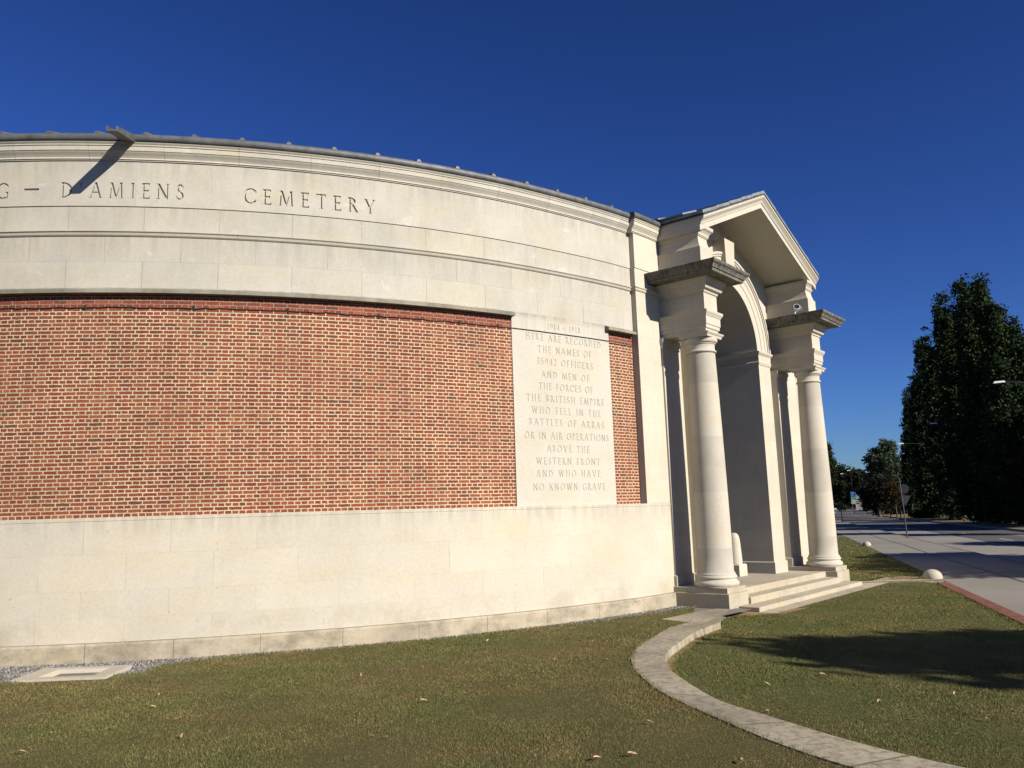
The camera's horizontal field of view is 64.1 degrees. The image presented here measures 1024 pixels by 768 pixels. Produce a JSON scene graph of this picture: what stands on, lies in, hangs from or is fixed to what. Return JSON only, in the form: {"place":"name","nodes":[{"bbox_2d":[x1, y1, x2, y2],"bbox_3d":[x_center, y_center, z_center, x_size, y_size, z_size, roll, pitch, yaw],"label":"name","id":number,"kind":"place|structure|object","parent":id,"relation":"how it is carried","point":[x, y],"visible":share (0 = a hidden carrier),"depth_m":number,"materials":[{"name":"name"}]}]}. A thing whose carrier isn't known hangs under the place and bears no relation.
{"place":"outdoors","nodes":[
{"label":"outdoors","id":0,"kind":"place"},
{"bbox_2d":[0,606,750,683],"bbox_3d":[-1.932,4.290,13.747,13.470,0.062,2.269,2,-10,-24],"label":"gravel","id":1,"kind":"structure","parent":0,"point":[10,673],"depth_m":12.10,"materials":[{"name":"grey gravel"}]},
{"bbox_2d":[11,665,131,682],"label":"drain slab","id":2,"kind":"structure","parent":1,"relation":"on","point":[44,674],"depth_m":11.27,"materials":[{"name":"beige concrete"}]},
{"bbox_2d":[0,606,858,767],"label":"lawn","id":3,"kind":"structure","parent":0,"point":[410,758],"depth_m":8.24,"materials":[{"name":"plant"}]},
{"bbox_2d":[0,0,1023,472],"label":"sky","id":4,"kind":"structure","parent":0,"point":[886,136],"materials":[{"name":"blue"}]},
{"bbox_2d":[662,608,729,625],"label":"flagstone path","id":5,"kind":"structure","parent":0,"point":[713,615],"depth_m":15.34,"materials":[{"name":"stone"}]},
{"bbox_2d":[631,622,964,767],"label":"path","id":6,"kind":"structure","parent":0,"point":[653,656],"depth_m":7.75,"materials":[{"name":"stone"}]},
{"bbox_2d":[668,577,1023,767],"bbox_3d":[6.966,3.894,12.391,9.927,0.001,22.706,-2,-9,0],"label":"sunk lawn","id":7,"kind":"structure","parent":0,"point":[861,664],"depth_m":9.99,"materials":[{"name":"green plant"}]},
{"bbox_2d":[666,629,725,673],"bbox_3d":[2.604,3.876,11.485,0.928,0.001,6.215,-4,-9,13],"label":"soil strip","id":8,"kind":"object","parent":7,"relation":"on","point":[674,654],"visible":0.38,"depth_m":12.20,"materials":[{"name":"brown soil"}]},
{"bbox_2d":[730,608,804,615],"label":"bare soil","id":9,"kind":"structure","parent":7,"relation":"on","point":[749,613],"depth_m":16.34,"materials":[{"name":"soil"}]},
{"bbox_2d":[759,577,891,612],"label":"step foot paving","id":10,"kind":"structure","parent":7,"relation":"on","point":[863,586],"depth_m":18.68,"materials":[{"name":"stone"}]},
{"bbox_2d":[862,579,944,582],"bbox_3d":[10.297,5.400,22.044,2.839,0.200,0.524,-2,-9,0],"label":"stone margin","id":11,"kind":"object","parent":7,"relation":"on","point":[922,580],"visible":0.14,"depth_m":21.86,"materials":[{"name":"grey stone"}]},
{"bbox_2d":[837,536,923,580],"bbox_3d":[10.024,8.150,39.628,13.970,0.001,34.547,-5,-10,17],"label":"side lawn","id":12,"kind":"structure","parent":0,"point":[863,558],"depth_m":29.10,"materials":[{"name":"green plant"}]},
{"bbox_2d":[862,541,870,545],"bbox_3d":[17.884,8.122,41.185,0.440,0.374,0.440,2,-10,-20],"label":"stone bollard","id":13,"kind":"object","parent":12,"relation":"on","point":[866,543],"visible":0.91,"depth_m":41.07,"materials":[{"name":"white stone"}]},
{"bbox_2d":[889,576,917,579],"bbox_3d":[10.876,5.425,22.825,1.657,0.001,0.637,7,-13,-44],"label":"soil patch","id":14,"kind":"object","parent":12,"relation":"on","point":[910,577],"visible":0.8,"depth_m":22.91,"materials":[{"name":"brown soil"}]},
{"bbox_2d":[834,510,1023,615],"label":"pavement","id":15,"kind":"structure","parent":0,"point":[1007,592],"depth_m":27.36,"materials":[{"name":"concrete"}]},
{"bbox_2d":[837,502,844,521],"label":"road sign","id":16,"kind":"object","parent":15,"relation":"on","point":[841,507],"visible":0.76,"depth_m":97.80,"materials":[{"name":"metal"}]},
{"bbox_2d":[899,480,909,537],"bbox_3d":[23.543,7.500,48.824,0.700,3.472,0.149,-5,-10,17],"label":"road sign","id":17,"kind":"object","parent":15,"relation":"on","point":[903,488],"visible":0.92,"depth_m":48.94,"materials":[{"name":"metal"}]},
{"bbox_2d":[922,569,942,578],"bbox_3d":[11.432,5.241,22.206,0.528,0.407,0.528,2,-10,-20],"label":"stone bollard","id":18,"kind":"object","parent":15,"relation":"on","point":[932,574],"visible":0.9,"depth_m":22.06,"materials":[{"name":"white stone"}]},
{"bbox_2d":[834,507,1023,546],"bbox_3d":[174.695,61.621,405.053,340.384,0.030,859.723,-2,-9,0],"label":"road","id":19,"kind":"structure","parent":0,"point":[972,532],"depth_m":71.02,"materials":[{"name":"grey asphalt"}]},
{"bbox_2d":[850,492,856,514],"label":"direction sign","id":20,"kind":"object","parent":19,"relation":"on","point":[852,498],"visible":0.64,"depth_m":166.48,"materials":[{"name":"metal"}]},
{"bbox_2d":[855,495,862,513],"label":"direction sign","id":21,"kind":"object","parent":19,"relation":"on","point":[857,506],"visible":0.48,"depth_m":160.50,"materials":[{"name":"metal"}]},
{"bbox_2d":[867,452,890,517],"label":"street lamp","id":22,"kind":"object","parent":19,"relation":"on","point":[886,477],"visible":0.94,"depth_m":122.09,"materials":[{"name":"grey metal"}]},
{"bbox_2d":[895,453,903,518],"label":"street lamp","id":23,"kind":"object","parent":19,"relation":"on","point":[897,486],"visible":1,"depth_m":109.61,"materials":[{"name":"grey metal"}]},
{"bbox_2d":[834,511,1023,564],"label":"kerb","id":24,"kind":"structure","parent":19,"relation":"on","point":[948,546],"depth_m":36.47,"materials":[{"name":"concrete"}]},
{"bbox_2d":[1006,534,1023,536],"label":"road patch","id":25,"kind":"object","parent":19,"relation":"on","point":[1022,535],"visible":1,"depth_m":51.57,"materials":[{"name":"grey asphalt"}]},
{"bbox_2d":[868,511,1023,528],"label":"verge","id":26,"kind":"structure","parent":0,"point":[1015,525],"depth_m":80.41,"materials":[{"name":"green plant"}]},
{"bbox_2d":[841,469,868,506],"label":"broadleaf tree","id":27,"kind":"object","parent":26,"relation":"on","point":[855,476],"visible":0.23,"depth_m":259.88,"materials":[{"name":"green plant"}]},
{"bbox_2d":[857,484,883,510],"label":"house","id":28,"kind":"structure","parent":26,"relation":"on","point":[862,502],"depth_m":237.74,"materials":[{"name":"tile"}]},
{"bbox_2d":[853,472,898,516],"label":"broadleaf tree","id":29,"kind":"object","parent":26,"relation":"on","point":[871,494],"visible":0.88,"depth_m":135.21,"materials":[{"name":"green plant"}]},
{"bbox_2d":[859,438,901,514],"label":"broadleaf tree","id":30,"kind":"object","parent":26,"relation":"on","point":[876,461],"visible":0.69,"depth_m":148.24,"materials":[{"name":"green plant"}]},
{"bbox_2d":[894,477,921,513],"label":"broadleaf tree","id":31,"kind":"object","parent":26,"relation":"on","point":[901,507],"visible":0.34,"depth_m":118.82,"materials":[{"name":"green plant"}]},
{"bbox_2d":[899,387,921,513],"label":"poplar","id":32,"kind":"object","parent":26,"relation":"on","point":[906,466],"visible":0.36,"depth_m":119.69,"materials":[{"name":"green plant"}]},
{"bbox_2d":[908,507,928,517],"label":"shrub","id":33,"kind":"object","parent":26,"relation":"on","point":[916,513],"visible":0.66,"depth_m":107.86,"materials":[{"name":"green plant"}]},
{"bbox_2d":[906,338,947,517],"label":"poplar","id":34,"kind":"object","parent":26,"relation":"on","point":[926,493],"visible":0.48,"depth_m":104.95,"materials":[{"name":"green plant"}]},
{"bbox_2d":[918,295,968,519],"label":"poplar","id":35,"kind":"object","parent":26,"relation":"on","point":[929,372],"visible":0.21,"depth_m":91.28,"materials":[{"name":"green plant"}]},
{"bbox_2d":[930,422,986,523],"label":"street lamp","id":36,"kind":"object","parent":26,"relation":"on","point":[982,495],"visible":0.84,"depth_m":73.63,"materials":[{"name":"grey metal"}]},
{"bbox_2d":[933,273,988,522],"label":"poplar","id":37,"kind":"object","parent":26,"relation":"on","point":[949,401],"visible":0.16,"depth_m":79.88,"materials":[{"name":"green plant"}]},
{"bbox_2d":[950,272,1016,523],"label":"poplar","id":38,"kind":"object","parent":26,"relation":"on","point":[968,339],"visible":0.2,"depth_m":73.52,"materials":[{"name":"green plant"}]},
{"bbox_2d":[975,297,1023,524],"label":"poplar","id":39,"kind":"object","parent":26,"relation":"on","point":[1003,359],"visible":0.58,"depth_m":68.24,"materials":[{"name":"green plant"}]},
{"bbox_2d":[976,406,1023,500],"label":"broadleaf tree","id":40,"kind":"object","parent":26,"relation":"on","point":[1011,442],"visible":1,"depth_m":62.01,"materials":[{"name":"green plant"}]},
{"bbox_2d":[993,381,1023,383],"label":"street lamp","id":41,"kind":"object","parent":26,"relation":"on","point":[994,382],"visible":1,"depth_m":49.47,"materials":[{"name":"white paint"}]},
{"bbox_2d":[869,526,1023,562],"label":"lay by","id":42,"kind":"object","parent":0,"point":[1009,552],"visible":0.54,"depth_m":42.56,"materials":[{"name":"grey asphalt"}]},
{"bbox_2d":[844,526,1023,581],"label":"tar seams","id":43,"kind":"object","parent":42,"relation":"on","point":[948,559],"visible":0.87,"depth_m":39.43,"materials":[{"name":"black asphalt"}]},
{"label":"ground","id":44,"kind":"structure","parent":0,"visible":0},
{"bbox_2d":[0,126,676,666],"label":"memorial wall","id":45,"kind":"structure","parent":44,"relation":"on","point":[244,474],"depth_m":13.76,"materials":[{"name":"stone"}]},
{"bbox_2d":[512,191,861,611],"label":"portico","id":46,"kind":"structure","parent":44,"relation":"on","point":[732,282],"depth_m":21.55,"materials":[{"name":"stone"}]},
{"bbox_2d":[731,533,747,576],"bbox_3d":[5.729,4.375,20.998,0.400,1.085,0.460,-9,-12,39],"label":"guard stone","id":47,"kind":"object","parent":46,"relation":"on","point":[740,568],"visible":0.7,"depth_m":20.85,"materials":[{"name":"white stone"}]},
{"bbox_2d":[794,304,802,313],"bbox_3d":[7.843,-2.039,22.381,0.278,0.277,0.382,-4,-9,12],"label":"floodlight","id":48,"kind":"object","parent":46,"relation":"attached to","point":[797,307],"visible":1,"depth_m":22.33,"materials":[{"name":"white paint"}]},
{"bbox_2d":[787,373,808,563],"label":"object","id":49,"kind":"structure","parent":44,"relation":"on","point":[792,386],"depth_m":23.53,"materials":[{"name":"stone"}]},
{"bbox_2d":[827,441,838,485],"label":"tree","id":50,"kind":"object","parent":44,"relation":"on","point":[833,462],"visible":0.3,"depth_m":138.66,"materials":[{"name":"green plant"}]},
{"bbox_2d":[831,463,855,510],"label":"broadleaf tree","id":51,"kind":"object","parent":44,"relation":"on","point":[839,494],"visible":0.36,"depth_m":272.99,"materials":[{"name":"green plant"}]},
{"bbox_2d":[884,481,906,518],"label":"broadleaf tree","id":52,"kind":"object","parent":44,"relation":"on","point":[892,492],"visible":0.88,"depth_m":112.86,"materials":[{"name":"brown plant"}]},
{"bbox_2d":[867,511,1023,531],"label":"kerb","id":53,"kind":"structure","parent":44,"relation":"on","point":[1012,529],"depth_m":72.72,"materials":[{"name":"concrete"}]},
{"bbox_2d":[937,582,1023,624],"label":"red kerb","id":54,"kind":"structure","parent":44,"relation":"on","point":[1017,617],"depth_m":16.74,"materials":[{"name":"concrete"}]}
]}

